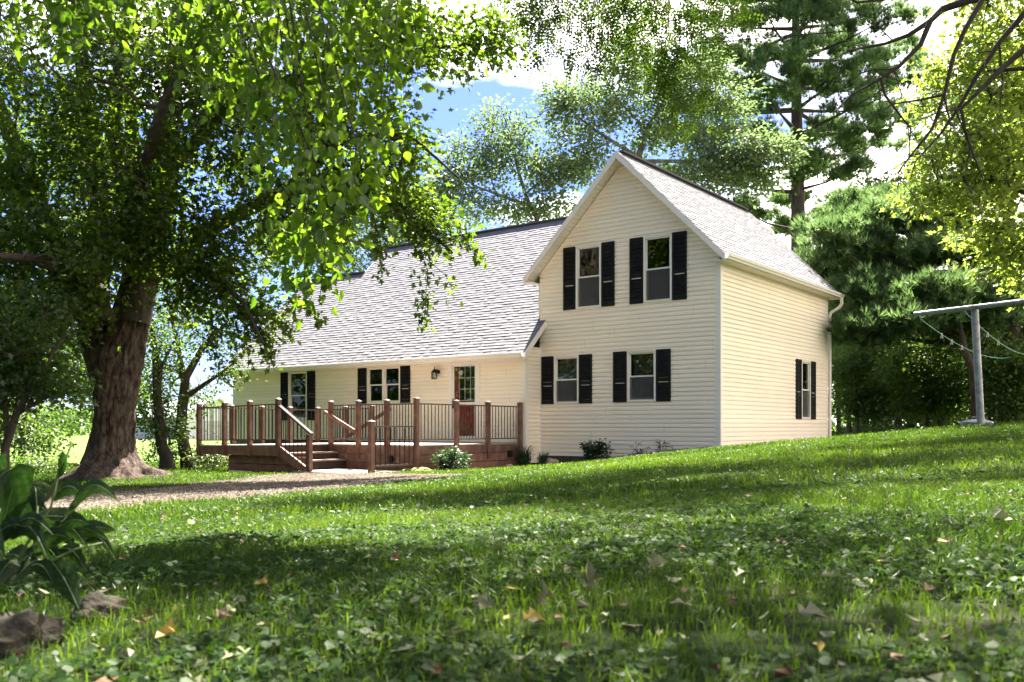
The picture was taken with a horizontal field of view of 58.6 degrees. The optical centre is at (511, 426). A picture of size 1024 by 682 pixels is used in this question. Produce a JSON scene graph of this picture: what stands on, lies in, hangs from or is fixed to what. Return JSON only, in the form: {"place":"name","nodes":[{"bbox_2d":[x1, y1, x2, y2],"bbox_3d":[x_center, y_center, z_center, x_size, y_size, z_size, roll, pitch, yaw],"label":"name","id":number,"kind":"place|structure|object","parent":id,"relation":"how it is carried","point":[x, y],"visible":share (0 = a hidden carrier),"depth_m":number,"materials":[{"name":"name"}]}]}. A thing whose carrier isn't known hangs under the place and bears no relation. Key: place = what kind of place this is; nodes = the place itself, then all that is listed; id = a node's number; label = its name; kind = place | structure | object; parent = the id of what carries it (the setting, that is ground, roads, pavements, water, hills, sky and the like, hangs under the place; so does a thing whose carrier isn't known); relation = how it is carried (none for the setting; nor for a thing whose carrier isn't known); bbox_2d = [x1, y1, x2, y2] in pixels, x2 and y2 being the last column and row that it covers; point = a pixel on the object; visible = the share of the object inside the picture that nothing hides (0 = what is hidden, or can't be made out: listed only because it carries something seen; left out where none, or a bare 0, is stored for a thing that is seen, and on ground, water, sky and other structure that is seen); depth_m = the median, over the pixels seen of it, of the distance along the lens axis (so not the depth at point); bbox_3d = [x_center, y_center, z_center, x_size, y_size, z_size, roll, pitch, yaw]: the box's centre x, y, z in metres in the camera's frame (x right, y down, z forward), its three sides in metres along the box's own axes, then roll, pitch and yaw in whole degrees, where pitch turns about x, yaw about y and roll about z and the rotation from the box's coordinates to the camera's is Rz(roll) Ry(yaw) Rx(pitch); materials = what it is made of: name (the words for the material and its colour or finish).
{"place":"outdoors","nodes":[
{"label":"outdoors","id":0,"kind":"place"},
{"bbox_2d":[0,425,1023,681],"bbox_3d":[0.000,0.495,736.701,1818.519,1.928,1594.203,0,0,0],"label":"ground","id":1,"kind":"structure","parent":0,"point":[76,453],"depth_m":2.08,"materials":[{"name":"green plant"}]},
{"bbox_2d":[0,609,64,658],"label":"rock","id":2,"kind":"object","parent":1,"relation":"on","point":[21,629],"visible":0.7,"depth_m":2.06,"materials":[{"name":"grey stone"}]},
{"bbox_2d":[0,393,86,463],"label":"bush","id":3,"kind":"object","parent":1,"relation":"on","point":[21,440],"visible":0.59,"depth_m":23.81,"materials":[{"name":"green plant"}]},
{"bbox_2d":[10,448,80,474],"bbox_3d":[-11.096,0.936,20.960,1.777,0.887,2.113,0,0,0],"label":"bush","id":4,"kind":"object","parent":1,"relation":"on","point":[34,462],"visible":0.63,"depth_m":20.87,"materials":[{"name":"green plant"}]},
{"bbox_2d":[0,442,120,608],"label":"burdock plant","id":5,"kind":"object","parent":1,"relation":"on","point":[47,531],"visible":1,"depth_m":2.33,"materials":[{"name":"green plant"}]},
{"bbox_2d":[0,259,126,468],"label":"young tree","id":6,"kind":"object","parent":1,"relation":"on","point":[28,369],"visible":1,"depth_m":15.98,"materials":[{"name":"green plant"}]},
{"bbox_2d":[11,320,174,463],"bbox_3d":[-16.227,-1.795,33.067,7.228,6.618,6.656,0,0,0],"label":"young tree","id":7,"kind":"object","parent":1,"relation":"on","point":[81,367],"visible":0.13,"depth_m":32.64,"materials":[{"name":"green plant"}]},
{"bbox_2d":[69,591,125,624],"bbox_3d":[-1.113,0.494,2.448,0.128,0.103,0.191,0,0,0],"label":"rock","id":8,"kind":"object","parent":1,"relation":"on","point":[100,600],"visible":0.6,"depth_m":2.41,"materials":[{"name":"grey stone"}]},
{"bbox_2d":[0,45,218,356],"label":"young tree","id":9,"kind":"object","parent":1,"relation":"on","point":[18,129],"visible":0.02,"depth_m":30.06,"materials":[{"name":"green plant"}]},
{"bbox_2d":[137,437,184,467],"bbox_3d":[-10.429,0.768,27.014,1.761,1.141,1.665,0,0,0],"label":"bush","id":10,"kind":"object","parent":1,"relation":"on","point":[175,453],"visible":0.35,"depth_m":26.82,"materials":[{"name":"green plant"}]},
{"bbox_2d":[111,298,214,469],"bbox_3d":[-10.203,-1.162,25.497,3.321,5.031,2.861,0,0,0],"label":"young tree","id":11,"kind":"object","parent":1,"relation":"on","point":[161,431],"visible":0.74,"depth_m":25.41,"materials":[{"name":"green plant"}]},
{"bbox_2d":[135,398,231,438],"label":"farm shed","id":12,"kind":"structure","parent":1,"relation":"on","point":[192,432],"depth_m":105.20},
{"bbox_2d":[205,421,228,438],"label":"door","id":13,"kind":"structure","parent":12,"relation":"in","point":[218,422],"depth_m":105.31,"materials":[{"name":"white"}]},
{"bbox_2d":[114,274,278,468],"bbox_3d":[-9.516,-1.814,27.071,5.211,6.405,3.833,0,0,0],"label":"young tree","id":14,"kind":"object","parent":1,"relation":"on","point":[185,376],"visible":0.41,"depth_m":26.94,"materials":[{"name":"green plant"}]},
{"bbox_2d":[181,439,228,468],"bbox_3d":[-8.682,0.900,26.599,1.702,1.142,1.781,0,0,-44],"label":"bush","id":15,"kind":"object","parent":1,"relation":"on","point":[200,459],"visible":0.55,"depth_m":26.36,"materials":[{"name":"green plant"}]},
{"bbox_2d":[208,440,246,465],"bbox_3d":[-8.884,0.945,28.937,1.716,1.174,1.649,0,0,-25],"label":"bush","id":16,"kind":"object","parent":1,"relation":"on","point":[222,456],"visible":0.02,"depth_m":28.79,"materials":[{"name":"green plant"}]},
{"bbox_2d":[0,0,456,330],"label":"linden tree","id":17,"kind":"object","parent":1,"relation":"on","point":[269,82],"visible":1,"depth_m":5.00,"materials":[{"name":"green plant"}]},
{"bbox_2d":[45,475,431,510],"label":"gravel drive","id":18,"kind":"structure","parent":1,"relation":"on","point":[243,481],"depth_m":10.98,"materials":[{"name":"beige gravel"}]},
{"bbox_2d":[0,472,470,508],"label":"loose gravel","id":19,"kind":"structure","parent":18,"relation":"on","point":[213,488],"depth_m":13.33,"materials":[{"name":"beige gravel"}]},
{"bbox_2d":[0,0,548,480],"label":"maple tree","id":20,"kind":"object","parent":1,"relation":"on","point":[126,190],"visible":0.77,"depth_m":17.42,"materials":[{"name":"green plant"}]},
{"bbox_2d":[292,468,399,473],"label":"landing slab","id":21,"kind":"structure","parent":1,"relation":"on","point":[344,470],"depth_m":20.91,"materials":[{"name":"concrete"}]},
{"bbox_2d":[367,420,415,472],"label":"railing","id":22,"kind":"structure","parent":21,"relation":"on","point":[372,465],"depth_m":19.75,"materials":[{"name":"brown wood"}]},
{"bbox_2d":[195,397,522,472],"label":"deck","id":23,"kind":"structure","parent":1,"relation":"on","point":[292,456],"depth_m":22.11,"materials":[{"name":"brown wood"}]},
{"bbox_2d":[237,164,486,299],"bbox_3d":[-6.798,-5.146,39.112,11.588,13.043,5.538,0,0,0],"label":"ash tree","id":24,"kind":"object","parent":1,"relation":"on","point":[357,259],"visible":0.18,"depth_m":38.68,"materials":[{"name":"green plant"}]},
{"bbox_2d":[400,467,431,472],"bbox_3d":[-2.130,0.991,20.373,0.756,0.180,0.464,0,0,0],"label":"mound","id":25,"kind":"object","parent":1,"relation":"on","point":[415,469],"visible":0.45,"depth_m":20.30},
{"bbox_2d":[431,443,472,470],"bbox_3d":[-1.361,0.740,20.621,0.990,0.795,1.022,0,0,0],"label":"shrub","id":26,"kind":"object","parent":1,"relation":"on","point":[459,459],"visible":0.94,"depth_m":20.51,"materials":[{"name":"green plant"}]},
{"bbox_2d":[468,590,507,622],"bbox_3d":[-0.057,0.428,2.167,0.095,0.077,0.048,0,0,-7],"label":"fallen leaf","id":27,"kind":"object","parent":1,"relation":"on","point":[481,600],"visible":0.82,"depth_m":2.18,"materials":[{"name":"beige plant"}]},
{"bbox_2d":[380,92,600,231],"bbox_3d":[-1.091,-6.151,36.809,10.017,14.648,4.737,0,0,0],"label":"ash tree","id":28,"kind":"object","parent":1,"relation":"on","point":[534,167],"visible":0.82,"depth_m":36.60,"materials":[{"name":"green plant"}]},
{"bbox_2d":[2,395,986,435],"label":"woods","id":29,"kind":"object","parent":1,"relation":"on","point":[72,420],"visible":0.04,"depth_m":141.72,"materials":[{"name":"green plant"}]},
{"bbox_2d":[0,486,1023,681],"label":"ground ivy","id":30,"kind":"object","parent":1,"relation":"on","point":[977,663],"visible":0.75,"depth_m":2.74,"materials":[{"name":"green plant"}]},
{"bbox_2d":[155,615,187,644],"bbox_3d":[-0.750,0.450,2.003,0.091,0.062,0.052,0,0,0],"label":"fallen leaf","id":31,"kind":"object","parent":30,"relation":"on","point":[167,628],"visible":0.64,"depth_m":2.01,"materials":[{"name":"yellow plant"}]},
{"bbox_2d":[254,574,270,591],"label":"fallen leaf","id":32,"kind":"object","parent":30,"relation":"on","point":[263,580],"visible":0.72,"depth_m":2.69,"materials":[{"name":"yellow plant"}]},
{"bbox_2d":[387,551,405,565],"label":"fallen leaf","id":33,"kind":"object","parent":30,"relation":"on","point":[394,556],"visible":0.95,"depth_m":3.16,"materials":[{"name":"brown plant"}]},
{"bbox_2d":[638,552,668,576],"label":"fallen leaf","id":34,"kind":"object","parent":30,"relation":"on","point":[657,560],"visible":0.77,"depth_m":2.74,"materials":[{"name":"beige plant"}]},
{"bbox_2d":[0,423,1023,681],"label":"leaf litter","id":35,"kind":"object","parent":1,"relation":"on","point":[786,671],"visible":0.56,"depth_m":2.23,"materials":[{"name":"brown plant"}]},
{"bbox_2d":[29,421,1020,494],"bbox_3d":[-1.050,0.521,16.503,31.500,1.512,11.042,0,0,0],"label":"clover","id":36,"kind":"object","parent":1,"relation":"on","point":[509,474],"visible":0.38,"depth_m":15.01,"materials":[{"name":"green plant"}]},
{"bbox_2d":[513,445,538,465],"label":"daylily clump","id":37,"kind":"object","parent":1,"relation":"on","point":[523,459],"visible":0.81,"depth_m":23.41,"materials":[{"name":"green plant"}]},
{"bbox_2d":[511,607,545,631],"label":"fallen leaf","id":38,"kind":"object","parent":1,"relation":"on","point":[533,613],"visible":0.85,"depth_m":2.01,"materials":[{"name":"yellow plant"}]},
{"bbox_2d":[223,150,844,464],"bbox_3d":[0.075,-2.480,29.441,18.353,8.760,9.386,0,0,37],"label":"farmhouse","id":39,"kind":"object","parent":1,"relation":"on","point":[631,299],"visible":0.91,"depth_m":24.10,"materials":[{"name":"beige"}]},
{"bbox_2d":[288,371,306,419],"bbox_3d":[-6.871,-1.008,29.370,0.960,1.595,0.118,0,0,37],"label":"window","id":40,"kind":"structure","parent":39,"relation":"in","point":[297,383],"depth_m":29.42,"materials":[{"name":"glass"}]},
{"bbox_2d":[367,366,399,403],"bbox_3d":[-3.768,-1.247,27.019,1.425,1.115,0.156,0,0,37],"label":"window","id":41,"kind":"structure","parent":39,"relation":"in","point":[382,384],"depth_m":26.98,"materials":[{"name":"glass"}]},
{"bbox_2d":[452,364,475,438],"bbox_3d":[-1.323,-0.680,25.080,0.870,2.100,0.109,0,0,37],"label":"storm door","id":42,"kind":"structure","parent":39,"relation":"in","point":[453,366],"depth_m":25.17,"materials":[{"name":"white plastic"}]},
{"bbox_2d":[455,366,474,435],"bbox_3d":[-1.252,-0.660,25.118,0.890,2.120,0.038,0,0,37],"label":"door","id":43,"kind":"structure","parent":39,"relation":"in","point":[462,409],"depth_m":25.14,"materials":[{"name":"brown wood"}]},
{"bbox_2d":[553,354,579,403],"bbox_3d":[1.466,-1.235,23.890,0.820,1.270,0.201,0,0,37],"label":"window","id":44,"kind":"structure","parent":39,"relation":"in","point":[568,399],"depth_m":23.98,"materials":[{"name":"glass"}]},
{"bbox_2d":[575,242,601,308],"bbox_3d":[1.984,-3.862,23.444,0.810,1.635,0.118,0,0,37],"label":"window","id":45,"kind":"structure","parent":39,"relation":"in","point":[578,279],"depth_m":23.56,"materials":[{"name":"white plastic"}]},
{"bbox_2d":[626,349,655,401],"bbox_3d":[3.234,-1.252,22.539,0.845,1.275,0.201,0,0,37],"label":"window","id":46,"kind":"structure","parent":39,"relation":"in","point":[649,352],"depth_m":22.62,"materials":[{"name":"glass"}]},
{"bbox_2d":[642,232,671,302],"bbox_3d":[3.567,-3.860,22.231,0.815,1.640,0.118,0,0,37],"label":"window","id":47,"kind":"structure","parent":39,"relation":"in","point":[663,235],"depth_m":22.34,"materials":[{"name":"white plastic"}]},
{"bbox_2d":[801,359,810,418],"bbox_3d":[8.242,-1.042,25.696,0.118,1.665,0.750,0,0,37],"label":"window","id":48,"kind":"structure","parent":39,"relation":"in","point":[806,364],"depth_m":25.86,"materials":[{"name":"white plastic"}]},
{"bbox_2d":[532,452,548,464],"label":"daylily clump","id":49,"kind":"object","parent":1,"relation":"on","point":[542,459],"visible":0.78,"depth_m":23.29,"materials":[{"name":"green plant"}]},
{"bbox_2d":[537,579,555,609],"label":"fallen leaf","id":50,"kind":"object","parent":1,"relation":"on","point":[544,593],"visible":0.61,"depth_m":2.18,"materials":[{"name":"beige plant"}]},
{"bbox_2d":[544,458,558,463],"bbox_3d":[1.011,0.924,23.240,0.371,0.254,0.279,0,0,0],"label":"rock","id":51,"kind":"object","parent":1,"relation":"on","point":[549,460],"visible":0.53,"depth_m":23.16,"materials":[{"name":"beige stone"}]},
{"bbox_2d":[111,442,1023,534],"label":"clover","id":52,"kind":"object","parent":1,"relation":"on","point":[384,509],"visible":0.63,"depth_m":6.25,"materials":[{"name":"green plant"}]},
{"bbox_2d":[577,559,604,591],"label":"fallen leaf","id":53,"kind":"object","parent":1,"relation":"on","point":[589,575],"visible":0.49,"depth_m":2.39,"materials":[{"name":"beige plant"}]},
{"bbox_2d":[579,438,612,459],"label":"shrub","id":54,"kind":"object","parent":1,"relation":"on","point":[597,450],"visible":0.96,"depth_m":22.44,"materials":[{"name":"green plant"}]},
{"bbox_2d":[628,442,648,454],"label":"weed","id":55,"kind":"object","parent":1,"relation":"on","point":[639,452],"visible":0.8,"depth_m":22.15,"materials":[{"name":"green plant"}]},
{"bbox_2d":[653,439,675,451],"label":"weed","id":56,"kind":"object","parent":1,"relation":"on","point":[659,446],"visible":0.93,"depth_m":21.81,"materials":[{"name":"green plant"}]},
{"bbox_2d":[522,16,813,208],"bbox_3d":[6.135,-7.596,35.584,11.270,17.373,5.511,0,0,14],"label":"ash tree","id":57,"kind":"object","parent":1,"relation":"on","point":[749,157],"visible":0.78,"depth_m":35.13,"materials":[{"name":"green plant"}]},
{"bbox_2d":[487,0,1023,208],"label":"locust tree","id":58,"kind":"object","parent":1,"relation":"on","point":[667,64],"visible":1,"depth_m":9.11,"materials":[{"name":"green plant"}]},
{"bbox_2d":[650,0,943,255],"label":"pine tree","id":59,"kind":"object","parent":1,"relation":"on","point":[792,55],"visible":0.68,"depth_m":45.30,"materials":[{"name":"green plant"}]},
{"bbox_2d":[781,601,828,625],"bbox_3d":[0.626,0.402,1.951,0.084,0.052,0.056,0,0,43],"label":"fallen leaf","id":60,"kind":"object","parent":1,"relation":"on","point":[812,609],"visible":1,"depth_m":1.95,"materials":[{"name":"grey plant"}]},
{"bbox_2d":[831,341,869,433],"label":"woodland tree","id":61,"kind":"object","parent":1,"relation":"on","point":[837,418],"visible":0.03,"depth_m":39.93,"materials":[{"name":"green plant"}]},
{"bbox_2d":[831,307,882,434],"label":"woodland tree","id":62,"kind":"object","parent":1,"relation":"on","point":[849,425],"visible":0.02,"depth_m":37.92,"materials":[{"name":"green plant"}]},
{"bbox_2d":[831,340,922,435],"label":"woodland tree","id":63,"kind":"object","parent":1,"relation":"on","point":[861,396],"visible":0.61,"depth_m":32.68,"materials":[{"name":"green plant"}]},
{"bbox_2d":[796,153,977,432],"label":"maple tree","id":64,"kind":"object","parent":1,"relation":"on","point":[875,179],"visible":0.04,"depth_m":42.63,"materials":[{"name":"green plant"}]},
{"bbox_2d":[839,306,957,431],"bbox_3d":[15.498,-2.212,36.074,5.806,6.326,4.470,0,0,0],"label":"woodland tree","id":65,"kind":"object","parent":1,"relation":"on","point":[895,422],"depth_m":35.91,"materials":[{"name":"green plant"}]},
{"bbox_2d":[788,37,1023,422],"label":"pine tree","id":66,"kind":"object","parent":1,"relation":"on","point":[876,262],"visible":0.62,"depth_m":27.91,"materials":[{"name":"green plant"}]},
{"bbox_2d":[831,376,986,436],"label":"undergrowth","id":67,"kind":"object","parent":1,"relation":"on","point":[843,430],"visible":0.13,"depth_m":37.20,"materials":[{"name":"green plant"}]},
{"bbox_2d":[848,323,984,429],"bbox_3d":[14.219,-1.617,30.964,4.987,4.756,3.669,0,0,0],"label":"woodland tree","id":68,"kind":"object","parent":1,"relation":"on","point":[931,394],"visible":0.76,"depth_m":30.67,"materials":[{"name":"green plant"}]},
{"bbox_2d":[890,343,970,426],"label":"woodland tree","id":69,"kind":"object","parent":1,"relation":"on","point":[942,422],"visible":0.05,"depth_m":33.86,"materials":[{"name":"green plant"}]},
{"bbox_2d":[873,0,1023,312],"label":"maple tree","id":70,"kind":"object","parent":1,"relation":"on","point":[991,156],"visible":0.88,"depth_m":18.52,"materials":[{"name":"green plant"}]},
{"bbox_2d":[913,299,1023,424],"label":"clothesline post","id":71,"kind":"object","parent":1,"relation":"on","point":[974,309],"visible":0.85,"depth_m":15.07,"materials":[{"name":"grey metal"}]},
{"bbox_2d":[921,319,1014,357],"bbox_3d":[11.761,-2.028,22.675,0.014,0.635,16.544,0,0,34],"label":"clothesline","id":72,"kind":"object","parent":71,"relation":"attached to","point":[956,343],"visible":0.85,"depth_m":18.77,"materials":[{"name":"fabric"}]},
{"bbox_2d":[964,311,1021,353],"bbox_3d":[12.244,-2.078,22.250,0.014,0.557,16.737,0,0,34],"label":"clothesline","id":73,"kind":"object","parent":71,"relation":"attached to","point":[994,338],"visible":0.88,"depth_m":18.84,"materials":[{"name":"fabric"}]},
{"bbox_2d":[921,263,1022,418],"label":"woodland tree","id":74,"kind":"object","parent":1,"relation":"on","point":[965,335],"visible":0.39,"depth_m":27.40,"materials":[{"name":"green plant"}]},
{"bbox_2d":[959,419,993,427],"bbox_3d":[8.097,-0.065,15.900,0.540,0.217,0.540,0,0,0],"label":"well cover","id":75,"kind":"object","parent":1,"relation":"on","point":[970,422],"visible":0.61,"depth_m":15.76,"materials":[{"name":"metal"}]},
{"bbox_2d":[948,335,1023,423],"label":"woodland tree","id":76,"kind":"object","parent":1,"relation":"on","point":[1010,398],"visible":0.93,"depth_m":27.64,"materials":[{"name":"green plant"}]},
{"bbox_2d":[948,281,1023,424],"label":"woodland tree","id":77,"kind":"object","parent":1,"relation":"on","point":[989,419],"visible":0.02,"depth_m":30.63,"materials":[{"name":"green plant"}]},
{"bbox_2d":[960,207,1023,395],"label":"woodland tree","id":78,"kind":"object","parent":1,"relation":"on","point":[1020,251],"depth_m":46.16,"materials":[{"name":"green plant"}]},
{"bbox_2d":[983,506,1011,524],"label":"fallen leaf","id":79,"kind":"object","parent":1,"relation":"on","point":[998,514],"visible":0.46,"depth_m":3.43,"materials":[{"name":"beige plant"}]},
{"bbox_2d":[983,320,1023,422],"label":"woodland tree","id":80,"kind":"object","parent":1,"relation":"on","point":[1013,353],"visible":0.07,"depth_m":29.69,"materials":[{"name":"green plant"}]},
{"bbox_2d":[0,0,1023,426],"label":"sky","id":81,"kind":"structure","parent":0,"point":[500,84],"materials":[{"name":"blue"}]},
{"bbox_2d":[13,421,1023,491],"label":"grass","id":82,"kind":"structure","parent":0,"point":[223,472],"depth_m":17.28,"materials":[{"name":"green plant"}]},
{"bbox_2d":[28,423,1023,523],"bbox_3d":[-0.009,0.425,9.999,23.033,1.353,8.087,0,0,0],"label":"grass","id":83,"kind":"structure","parent":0,"point":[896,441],"depth_m":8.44,"materials":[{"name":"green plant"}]}
]}

